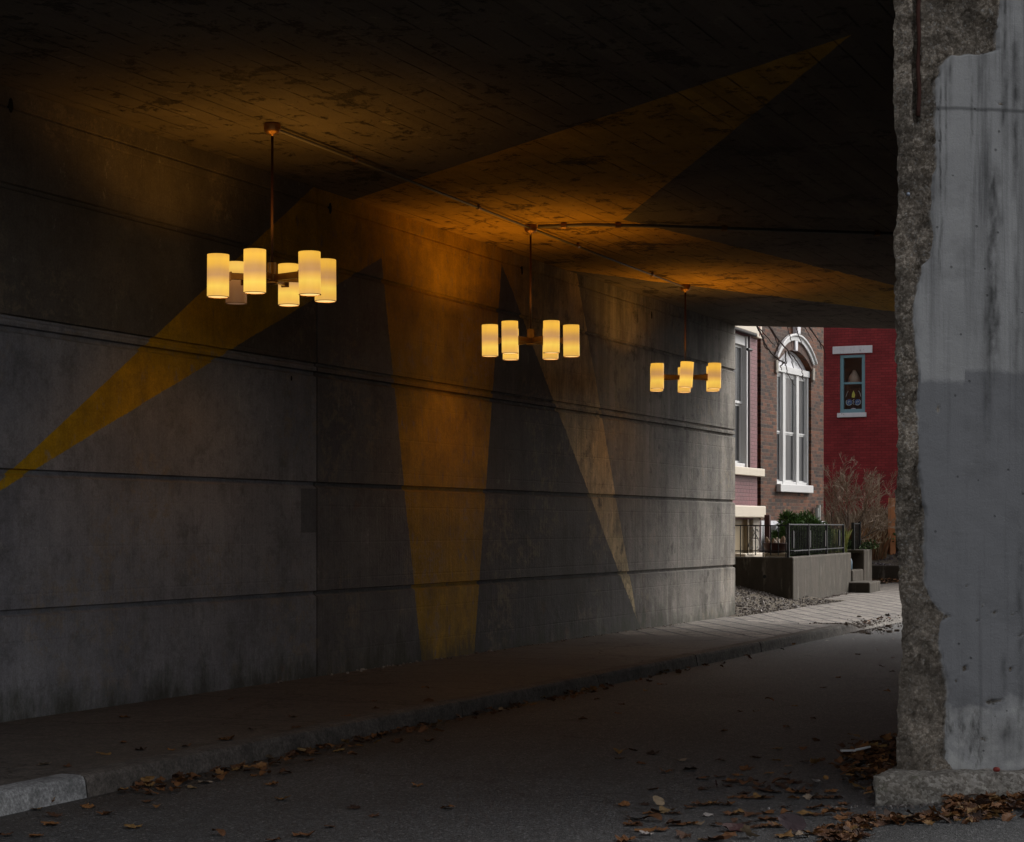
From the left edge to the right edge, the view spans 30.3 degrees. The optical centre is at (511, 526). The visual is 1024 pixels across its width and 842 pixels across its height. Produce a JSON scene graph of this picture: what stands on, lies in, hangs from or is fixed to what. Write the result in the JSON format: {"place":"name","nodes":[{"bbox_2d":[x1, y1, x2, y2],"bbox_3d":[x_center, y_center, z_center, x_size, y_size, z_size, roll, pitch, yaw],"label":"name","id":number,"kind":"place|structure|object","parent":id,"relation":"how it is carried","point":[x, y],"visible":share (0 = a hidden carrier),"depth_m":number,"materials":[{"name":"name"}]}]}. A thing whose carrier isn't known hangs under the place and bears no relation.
{"place":"outdoors","nodes":[
{"label":"outdoors","id":0,"kind":"place"},
{"bbox_2d":[0,582,901,784],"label":"pavement","id":1,"kind":"structure","parent":0,"point":[76,740],"depth_m":16.64,"materials":[{"name":"concrete"}]},
{"bbox_2d":[263,592,901,684],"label":"fallen leaves","id":2,"kind":"object","parent":1,"relation":"on","point":[845,623],"visible":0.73,"depth_m":28.60,"materials":[{"name":"plant"}]},
{"bbox_2d":[728,585,844,616],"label":"gravel bank","id":3,"kind":"structure","parent":1,"relation":"on","point":[779,602],"depth_m":34.92,"materials":[{"name":"gravel"}]},
{"bbox_2d":[756,326,825,385],"bbox_3d":[3.924,-3.575,37.617,5.118,10.156,3.857,0,0,0],"label":"street tree","id":4,"kind":"object","parent":3,"relation":"on","point":[774,335],"visible":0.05,"depth_m":36.93,"materials":[{"name":"brown plant"}]},
{"bbox_2d":[733,553,850,599],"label":"retaining wall","id":5,"kind":"structure","parent":3,"relation":"on","point":[815,576],"depth_m":36.36,"materials":[{"name":"concrete"}]},
{"bbox_2d":[735,525,793,556],"bbox_3d":[3.771,0.285,36.624,3.403,0.620,0.027,0,0,20],"label":"iron fence","id":6,"kind":"object","parent":5,"relation":"on","point":[763,551],"visible":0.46,"depth_m":36.27,"materials":[{"name":"metal"}]},
{"bbox_2d":[787,523,843,557],"bbox_3d":[6.284,0.270,38.911,0.044,0.650,6.197,0,0,20],"label":"iron fence","id":7,"kind":"object","parent":5,"relation":"on","point":[826,539],"visible":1,"depth_m":38.73,"materials":[{"name":"metal"}]},
{"bbox_2d":[836,549,871,580],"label":"gate pier","id":8,"kind":"structure","parent":1,"relation":"on","point":[861,558],"depth_m":44.48,"materials":[{"name":"concrete"}]},
{"bbox_2d":[851,522,860,549],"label":"gate post","id":9,"kind":"object","parent":8,"relation":"on","point":[856,536],"visible":0.95,"depth_m":44.88,"materials":[{"name":"black metal"}]},
{"bbox_2d":[849,569,879,592],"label":"garden steps","id":10,"kind":"structure","parent":1,"relation":"on","point":[858,584],"depth_m":42.11,"materials":[{"name":"concrete"}]},
{"bbox_2d":[863,578,898,624],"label":"leaf drift","id":11,"kind":"object","parent":1,"relation":"on","point":[880,617],"visible":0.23,"depth_m":48.67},
{"bbox_2d":[0,622,1023,841],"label":"road","id":12,"kind":"structure","parent":0,"point":[544,770],"depth_m":12.11,"materials":[{"name":"asphalt"}]},
{"bbox_2d":[41,821,60,824],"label":"fallen leaf","id":13,"kind":"object","parent":12,"relation":"on","point":[50,822],"visible":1,"depth_m":10.13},
{"bbox_2d":[44,812,62,816],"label":"fallen leaf","id":14,"kind":"object","parent":12,"relation":"on","point":[54,814],"visible":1,"depth_m":10.45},
{"bbox_2d":[80,801,93,807],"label":"fallen leaf","id":15,"kind":"object","parent":12,"relation":"on","point":[87,805],"visible":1,"depth_m":10.76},
{"bbox_2d":[97,810,113,814],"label":"fallen leaf","id":16,"kind":"object","parent":12,"relation":"on","point":[104,812],"visible":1,"depth_m":10.48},
{"bbox_2d":[124,824,142,827],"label":"fallen leaf","id":17,"kind":"object","parent":12,"relation":"on","point":[131,825],"visible":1,"depth_m":10.03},
{"bbox_2d":[0,726,327,815],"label":"kerb","id":18,"kind":"structure","parent":12,"relation":"on","point":[106,779],"depth_m":11.78,"materials":[{"name":"concrete"}]},
{"bbox_2d":[212,774,223,779],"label":"fallen leaf","id":19,"kind":"object","parent":12,"relation":"on","point":[221,777],"visible":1,"depth_m":11.93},
{"bbox_2d":[212,828,225,835],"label":"fallen leaf","id":20,"kind":"object","parent":12,"relation":"on","point":[222,832],"visible":1,"depth_m":9.81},
{"bbox_2d":[259,770,270,775],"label":"fallen leaf","id":21,"kind":"object","parent":12,"relation":"on","point":[261,772],"visible":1,"depth_m":12.14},
{"bbox_2d":[347,804,360,808],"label":"fallen leaf","id":22,"kind":"object","parent":12,"relation":"on","point":[354,806],"visible":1,"depth_m":10.73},
{"bbox_2d":[311,700,461,744],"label":"kerb","id":23,"kind":"structure","parent":12,"relation":"on","point":[337,731],"depth_m":14.77,"materials":[{"name":"concrete"}]},
{"bbox_2d":[52,643,794,801],"bbox_3d":[0.660,1.575,17.953,0.793,0.104,15.878,0,0,25],"label":"leaf drift","id":24,"kind":"object","parent":12,"relation":"on","point":[180,778],"visible":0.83,"depth_m":13.52,"materials":[{"name":"plant"}]},
{"bbox_2d":[446,673,598,716],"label":"kerb","id":25,"kind":"structure","parent":12,"relation":"on","point":[504,697],"depth_m":17.19,"materials":[{"name":"concrete"}]},
{"bbox_2d":[612,748,627,753],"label":"fallen leaf","id":26,"kind":"object","parent":12,"relation":"on","point":[618,751],"visible":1,"depth_m":13.34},
{"bbox_2d":[618,801,629,805],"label":"fallen leaf","id":27,"kind":"object","parent":12,"relation":"on","point":[623,803],"visible":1,"depth_m":10.85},
{"bbox_2d":[615,834,636,841],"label":"fallen leaf","id":28,"kind":"object","parent":12,"relation":"on","point":[624,837],"visible":1,"depth_m":9.62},
{"bbox_2d":[622,819,639,825],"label":"fallen leaf","id":29,"kind":"object","parent":12,"relation":"on","point":[626,823],"visible":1,"depth_m":10.13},
{"bbox_2d":[628,820,642,825],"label":"fallen leaf","id":30,"kind":"object","parent":12,"relation":"on","point":[638,824],"visible":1,"depth_m":10.13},
{"bbox_2d":[587,654,696,685],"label":"kerb","id":31,"kind":"structure","parent":12,"relation":"on","point":[624,673],"depth_m":20.09,"materials":[{"name":"concrete"}]},
{"bbox_2d":[633,826,656,831],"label":"fallen leaf","id":32,"kind":"object","parent":12,"relation":"on","point":[647,829],"visible":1,"depth_m":9.92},
{"bbox_2d":[640,813,661,820],"bbox_3d":[0.752,1.579,10.282,0.075,0.036,0.152,-10,1,-45],"label":"fallen leaf","id":33,"kind":"object","parent":12,"relation":"on","point":[657,816],"visible":1,"depth_m":10.28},
{"bbox_2d":[646,750,660,754],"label":"fallen leaf","id":34,"kind":"object","parent":12,"relation":"on","point":[651,752],"visible":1,"depth_m":13.30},
{"bbox_2d":[650,796,664,804],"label":"fallen leaf","id":35,"kind":"object","parent":12,"relation":"on","point":[657,800],"visible":1,"depth_m":10.84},
{"bbox_2d":[659,806,676,812],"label":"fallen leaf","id":36,"kind":"object","parent":12,"relation":"on","point":[662,809],"visible":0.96,"depth_m":10.55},
{"bbox_2d":[665,819,680,824],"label":"fallen leaf","id":37,"kind":"object","parent":12,"relation":"on","point":[671,821],"visible":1,"depth_m":10.11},
{"bbox_2d":[676,830,692,838],"bbox_3d":[0.879,1.583,9.722,0.095,0.030,0.156,6,10,20],"label":"fallen leaf","id":38,"kind":"object","parent":12,"relation":"on","point":[682,834],"visible":1,"depth_m":9.73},
{"bbox_2d":[691,800,709,804],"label":"fallen leaf","id":39,"kind":"object","parent":12,"relation":"on","point":[697,802],"visible":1,"depth_m":10.86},
{"bbox_2d":[708,835,731,839],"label":"fallen leaf","id":40,"kind":"object","parent":12,"relation":"on","point":[719,837],"visible":1,"depth_m":9.63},
{"bbox_2d":[685,641,760,665],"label":"kerb","id":41,"kind":"structure","parent":12,"relation":"on","point":[716,654],"depth_m":22.79,"materials":[{"name":"concrete"}]},
{"bbox_2d":[721,778,736,781],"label":"fallen leaf","id":42,"kind":"object","parent":12,"relation":"on","point":[727,779],"visible":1,"depth_m":11.85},
{"bbox_2d":[722,831,737,836],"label":"fallen leaf","id":43,"kind":"object","parent":12,"relation":"on","point":[732,834],"visible":0.88,"depth_m":9.77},
{"bbox_2d":[723,810,738,814],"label":"fallen leaf","id":44,"kind":"object","parent":12,"relation":"on","point":[728,812],"visible":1,"depth_m":10.50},
{"bbox_2d":[723,823,750,831],"bbox_3d":[1.160,1.579,9.931,0.208,0.024,0.102,6,11,-28],"label":"fallen leaf","id":45,"kind":"object","parent":12,"relation":"on","point":[734,826],"visible":0.79,"depth_m":9.96,"materials":[{"name":"plant"}]},
{"bbox_2d":[731,808,743,812],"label":"fallen leaf","id":46,"kind":"object","parent":12,"relation":"on","point":[739,810],"visible":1,"depth_m":10.53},
{"bbox_2d":[739,765,753,770],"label":"fallen leaf","id":47,"kind":"object","parent":12,"relation":"on","point":[745,767],"visible":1,"depth_m":12.44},
{"bbox_2d":[740,823,760,836],"bbox_3d":[1.220,1.559,9.691,0.147,0.095,0.027,-19,23,52],"label":"fallen leaf","id":48,"kind":"object","parent":12,"relation":"on","point":[746,830],"visible":1,"depth_m":9.69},
{"bbox_2d":[743,810,762,816],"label":"fallen leaf","id":49,"kind":"object","parent":12,"relation":"on","point":[746,814],"visible":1,"depth_m":10.47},
{"bbox_2d":[750,823,764,827],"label":"fallen leaf","id":50,"kind":"object","parent":12,"relation":"on","point":[756,825],"visible":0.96,"depth_m":10.05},
{"bbox_2d":[753,792,766,797],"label":"fallen leaf","id":51,"kind":"object","parent":12,"relation":"on","point":[757,795],"visible":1,"depth_m":11.12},
{"bbox_2d":[758,785,773,790],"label":"fallen leaf","id":52,"kind":"object","parent":12,"relation":"on","point":[768,787],"visible":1,"depth_m":11.44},
{"bbox_2d":[758,816,777,819],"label":"fallen leaf","id":53,"kind":"object","parent":12,"relation":"on","point":[764,818],"visible":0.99,"depth_m":10.29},
{"bbox_2d":[761,809,774,812],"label":"fallen leaf","id":54,"kind":"object","parent":12,"relation":"on","point":[770,811],"visible":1,"depth_m":10.55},
{"bbox_2d":[771,777,789,783],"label":"fallen leaf","id":55,"kind":"object","parent":12,"relation":"on","point":[777,779],"visible":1,"depth_m":11.77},
{"bbox_2d":[774,782,786,786],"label":"fallen leaf","id":56,"kind":"object","parent":12,"relation":"on","point":[779,784],"visible":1,"depth_m":11.65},
{"bbox_2d":[769,829,793,838],"bbox_3d":[1.378,1.585,9.734,0.160,0.024,0.113,-8,4,-26],"label":"fallen leaf","id":57,"kind":"object","parent":12,"relation":"on","point":[788,833],"visible":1,"depth_m":9.75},
{"bbox_2d":[781,808,792,813],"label":"fallen leaf","id":58,"kind":"object","parent":12,"relation":"on","point":[783,810],"visible":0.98,"depth_m":10.53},
{"bbox_2d":[772,813,805,830],"bbox_3d":[1.458,1.551,9.966,0.189,0.093,0.023,19,-26,22],"label":"fallen leaf","id":59,"kind":"object","parent":12,"relation":"on","point":[794,822],"visible":0.99,"depth_m":9.96,"materials":[{"name":"plant"}]},
{"bbox_2d":[686,612,899,649],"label":"leaf scraps","id":60,"kind":"object","parent":12,"relation":"on","point":[799,613],"visible":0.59,"depth_m":26.47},
{"bbox_2d":[790,786,810,792],"bbox_3d":[1.737,1.580,11.344,0.140,0.034,0.124,0,0,-12],"label":"fallen leaf","id":61,"kind":"object","parent":12,"relation":"on","point":[803,790],"visible":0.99,"depth_m":11.37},
{"bbox_2d":[795,830,808,836],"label":"fallen leaf","id":62,"kind":"object","parent":12,"relation":"on","point":[798,832],"visible":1,"depth_m":9.75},
{"bbox_2d":[796,810,818,814],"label":"fallen leaf","id":63,"kind":"object","parent":12,"relation":"on","point":[801,812],"visible":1,"depth_m":10.49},
{"bbox_2d":[752,624,864,651],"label":"kerb","id":64,"kind":"structure","parent":12,"relation":"on","point":[784,640],"depth_m":26.11,"materials":[{"name":"concrete"}]},
{"bbox_2d":[802,792,818,799],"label":"fallen leaf","id":65,"kind":"object","parent":12,"relation":"on","point":[808,796],"visible":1,"depth_m":11.12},
{"bbox_2d":[821,808,836,813],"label":"fallen leaf","id":66,"kind":"object","parent":12,"relation":"on","point":[824,810],"visible":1,"depth_m":10.49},
{"bbox_2d":[823,836,837,841],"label":"fallen leaf","id":67,"kind":"object","parent":12,"relation":"on","point":[832,840],"visible":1,"depth_m":9.61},
{"bbox_2d":[823,823,837,826],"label":"fallen leaf","id":68,"kind":"object","parent":12,"relation":"on","point":[831,825],"visible":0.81,"depth_m":10.05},
{"bbox_2d":[824,788,837,791],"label":"fallen leaf","id":69,"kind":"object","parent":12,"relation":"on","point":[832,790],"visible":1,"depth_m":11.38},
{"bbox_2d":[828,794,842,797],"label":"fallen leaf","id":70,"kind":"object","parent":12,"relation":"on","point":[831,795],"visible":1,"depth_m":11.13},
{"bbox_2d":[833,814,847,819],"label":"fallen leaf","id":71,"kind":"object","parent":12,"relation":"on","point":[838,817],"visible":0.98,"depth_m":10.35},
{"bbox_2d":[830,832,850,838],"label":"fallen leaf","id":72,"kind":"object","parent":12,"relation":"on","point":[847,835],"visible":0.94,"depth_m":9.67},
{"bbox_2d":[833,834,851,840],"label":"fallen leaf","id":73,"kind":"object","parent":12,"relation":"on","point":[841,838],"visible":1,"depth_m":9.62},
{"bbox_2d":[840,811,854,815],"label":"fallen leaf","id":74,"kind":"object","parent":12,"relation":"on","point":[846,813],"visible":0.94,"depth_m":10.48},
{"bbox_2d":[799,732,896,793],"bbox_3d":[2.263,1.569,12.666,0.777,0.117,3.526,0,0,12],"label":"leaf pile","id":75,"kind":"object","parent":12,"relation":"on","point":[884,760],"visible":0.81,"depth_m":12.68,"materials":[{"name":"plant"}]},
{"bbox_2d":[840,746,870,751],"bbox_3d":[2.377,1.538,13.093,0.216,0.036,0.025,0,0,-9],"label":"plastic tube","id":76,"kind":"object","parent":75,"relation":"on","point":[856,749],"visible":1,"depth_m":13.09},
{"bbox_2d":[860,617,901,628],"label":"kerb","id":77,"kind":"structure","parent":12,"relation":"on","point":[898,620],"depth_m":30.66,"materials":[{"name":"concrete"}]},
{"bbox_2d":[812,790,1023,841],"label":"leaf pile","id":78,"kind":"object","parent":12,"relation":"on","point":[977,808],"visible":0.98,"depth_m":10.34,"materials":[{"name":"plant"}]},
{"bbox_2d":[873,0,1023,806],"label":"pillar","id":79,"kind":"structure","parent":12,"relation":"on","point":[958,103],"depth_m":11.16,"materials":[{"name":"concrete"}]},
{"bbox_2d":[993,767,999,771],"bbox_3d":[2.812,1.411,10.990,0.042,0.028,0.041,0,0,0],"label":"red cap","id":80,"kind":"object","parent":79,"relation":"on","point":[996,769],"visible":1,"depth_m":10.97,"materials":[{"name":"plastic"}]},
{"bbox_2d":[827,521,891,559],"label":"dry grass","id":81,"kind":"structure","parent":0,"point":[880,552],"depth_m":51.04,"materials":[{"name":"plant"}]},
{"bbox_2d":[820,550,898,564],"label":"mulch bank","id":82,"kind":"structure","parent":0,"point":[889,561],"depth_m":50.83,"materials":[{"name":"soil"}]},
{"bbox_2d":[824,528,852,551],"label":"green grass","id":83,"kind":"structure","parent":82,"relation":"on","point":[846,537],"depth_m":43.54,"materials":[{"name":"plant"}]},
{"bbox_2d":[824,503,887,533],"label":"dry stalks","id":84,"kind":"object","parent":82,"relation":"on","point":[851,516],"visible":0.07,"depth_m":52.44,"materials":[{"name":"plant"}]},
{"bbox_2d":[824,328,898,516],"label":"brick house","id":85,"kind":"structure","parent":82,"relation":"on","point":[865,434],"depth_m":55.04,"materials":[{"name":"brick"}]},
{"bbox_2d":[840,354,864,412],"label":"window","id":86,"kind":"structure","parent":85,"relation":"in","point":[842,383],"depth_m":55.20,"materials":[{"name":"teal paint"}]},
{"bbox_2d":[846,391,860,408],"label":"window ornament","id":87,"kind":"object","parent":85,"relation":"attached to","point":[849,402],"depth_m":55.25,"materials":[{"name":"blue glass"}]},
{"bbox_2d":[848,370,860,381],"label":"lampshade","id":88,"kind":"object","parent":85,"relation":"in","point":[854,376],"visible":0.91,"depth_m":55.52,"materials":[{"name":"fabric"}]},
{"bbox_2d":[877,474,879,513],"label":"wooden post","id":89,"kind":"object","parent":82,"relation":"on","point":[878,502],"visible":0.32,"depth_m":53.97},
{"bbox_2d":[888,498,895,554],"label":"wooden post","id":90,"kind":"object","parent":82,"relation":"on","point":[892,545],"visible":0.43,"depth_m":51.42,"materials":[{"name":"brown wood"}]},
{"bbox_2d":[760,801,1012,810],"bbox_3d":[2.716,1.589,10.841,2.638,0.036,0.263,0,0,-11],"label":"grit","id":91,"kind":"object","parent":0,"point":[913,807],"visible":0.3,"depth_m":10.78,"materials":[{"name":"gravel"}]},
{"label":"ground","id":92,"kind":"structure","parent":0,"visible":0},
{"bbox_2d":[0,84,734,721],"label":"abutment wall","id":93,"kind":"structure","parent":92,"relation":"on","point":[380,462],"depth_m":18.21,"materials":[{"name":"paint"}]},
{"bbox_2d":[749,326,823,551],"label":"brick house","id":94,"kind":"structure","parent":92,"relation":"on","point":[790,438],"depth_m":42.12,"materials":[{"name":"brown brick"}]},
{"bbox_2d":[777,365,809,484],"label":"window","id":95,"kind":"structure","parent":94,"relation":"in","point":[792,401],"depth_m":42.37,"materials":[{"name":"white paint"}]},
{"bbox_2d":[872,565,898,583],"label":"garden wall","id":96,"kind":"structure","parent":92,"relation":"on","point":[885,571],"depth_m":49.77,"materials":[{"name":"concrete"}]},
{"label":"garden soil","id":97,"kind":"structure","parent":0,"visible":0},
{"bbox_2d":[733,326,765,556],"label":"brick house","id":98,"kind":"structure","parent":97,"relation":"on","point":[748,510],"depth_m":38.42,"materials":[{"name":"brick"}]},
{"bbox_2d":[733,333,752,466],"bbox_3d":[4.409,-2.523,37.657,0.350,2.665,1.825,0,0,24],"label":"window","id":99,"kind":"structure","parent":98,"relation":"in","point":[741,342],"depth_m":38.39,"materials":[{"name":"white paint"}]},
{"bbox_2d":[764,515,770,552],"bbox_3d":[5.210,0.208,38.600,0.110,0.884,0.110,0,0,24],"label":"porch post","id":100,"kind":"object","parent":97,"relation":"on","point":[767,519],"visible":0.53,"depth_m":38.55,"materials":[{"name":"red paint"}]},
{"bbox_2d":[762,553,786,556],"bbox_3d":[5.238,0.580,37.600,0.480,0.100,0.400,0,0,0],"label":"planter stand","id":101,"kind":"object","parent":97,"relation":"on","point":[774,555],"visible":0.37,"depth_m":37.40,"materials":[{"name":"beige paint"}]},
{"bbox_2d":[762,543,786,552],"bbox_3d":[5.238,0.428,37.600,0.530,0.200,0.530,0,0,0],"label":"planter bowl","id":102,"kind":"object","parent":101,"relation":"on","point":[774,546],"visible":0.68,"depth_m":37.40,"materials":[{"name":"ceramic"}]},
{"bbox_2d":[771,509,824,556],"bbox_3d":[5.949,0.184,39.962,1.246,1.158,1.134,0,0,0],"label":"juniper bush","id":103,"kind":"object","parent":97,"relation":"on","point":[787,516],"visible":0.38,"depth_m":39.79,"materials":[{"name":"green plant"}]},
{"bbox_2d":[796,509,834,554],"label":"juniper bush","id":104,"kind":"object","parent":97,"relation":"on","point":[801,515],"visible":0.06,"depth_m":41.00,"materials":[{"name":"green plant"}]},
{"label":"garden soil","id":105,"kind":"structure","parent":0,"visible":0},
{"bbox_2d":[824,454,897,542],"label":"bare shrub tree","id":106,"kind":"object","parent":105,"relation":"on","point":[865,502],"visible":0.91,"depth_m":45.77,"materials":[{"name":"brown plant"}]},
{"bbox_2d":[847,538,879,549],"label":"leafy shrub","id":107,"kind":"object","parent":105,"relation":"on","point":[866,545],"visible":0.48,"depth_m":45.46,"materials":[{"name":"green plant"}]},
{"bbox_3d":[21.871,-0.710,24.392,4.000,5.220,21.336,0,0,24],"label":"abutment wall","id":108,"kind":"object","parent":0,"visible":0},
{"bbox_2d":[0,0,898,328],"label":"bridge deck","id":109,"kind":"structure","parent":108,"relation":"on","point":[726,112],"depth_m":15.19,"materials":[{"name":"concrete"}]},
{"bbox_2d":[207,122,335,306],"bbox_3d":[-1.970,-2.586,15.560,1.027,1.448,1.060,0,0,0],"label":"chandelier","id":110,"kind":"object","parent":109,"relation":"hanging from","point":[311,273],"visible":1,"depth_m":15.40,"materials":[{"name":"glass"}]},
{"bbox_2d":[280,130,528,227],"bbox_3d":[-0.873,-3.279,18.176,0.048,0.061,5.534,0,0,23],"label":"conduit","id":111,"kind":"object","parent":109,"relation":"attached to","point":[356,160],"visible":1,"depth_m":17.61,"materials":[{"name":"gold metal"}]},
{"bbox_2d":[482,224,579,359],"bbox_3d":[0.206,-2.586,20.801,1.076,1.449,0.961,0,0,0],"label":"chandelier","id":112,"kind":"object","parent":109,"relation":"hanging from","point":[511,340],"visible":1,"depth_m":20.72,"materials":[{"name":"glass"}]},
{"bbox_2d":[536,229,684,287],"bbox_3d":[1.297,-3.278,23.372,0.048,0.064,5.449,0,0,23],"label":"conduit","id":113,"kind":"object","parent":109,"relation":"attached to","point":[578,246],"visible":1,"depth_m":22.97,"materials":[{"name":"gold metal"}]},
{"bbox_2d":[650,284,720,392],"bbox_3d":[2.376,-2.586,25.950,0.979,1.448,1.073,0,0,0],"label":"chandelier","id":114,"kind":"object","parent":109,"relation":"hanging from","point":[685,377],"visible":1,"depth_m":25.67,"materials":[{"name":"glass"}]},
{"bbox_2d":[538,222,892,235],"bbox_3d":[2.630,-3.276,20.896,4.722,0.067,0.246,0,0,-8],"label":"conduit","id":115,"kind":"object","parent":109,"relation":"attached to","point":[721,227],"visible":0.94,"depth_m":20.77,"materials":[{"name":"black metal"}]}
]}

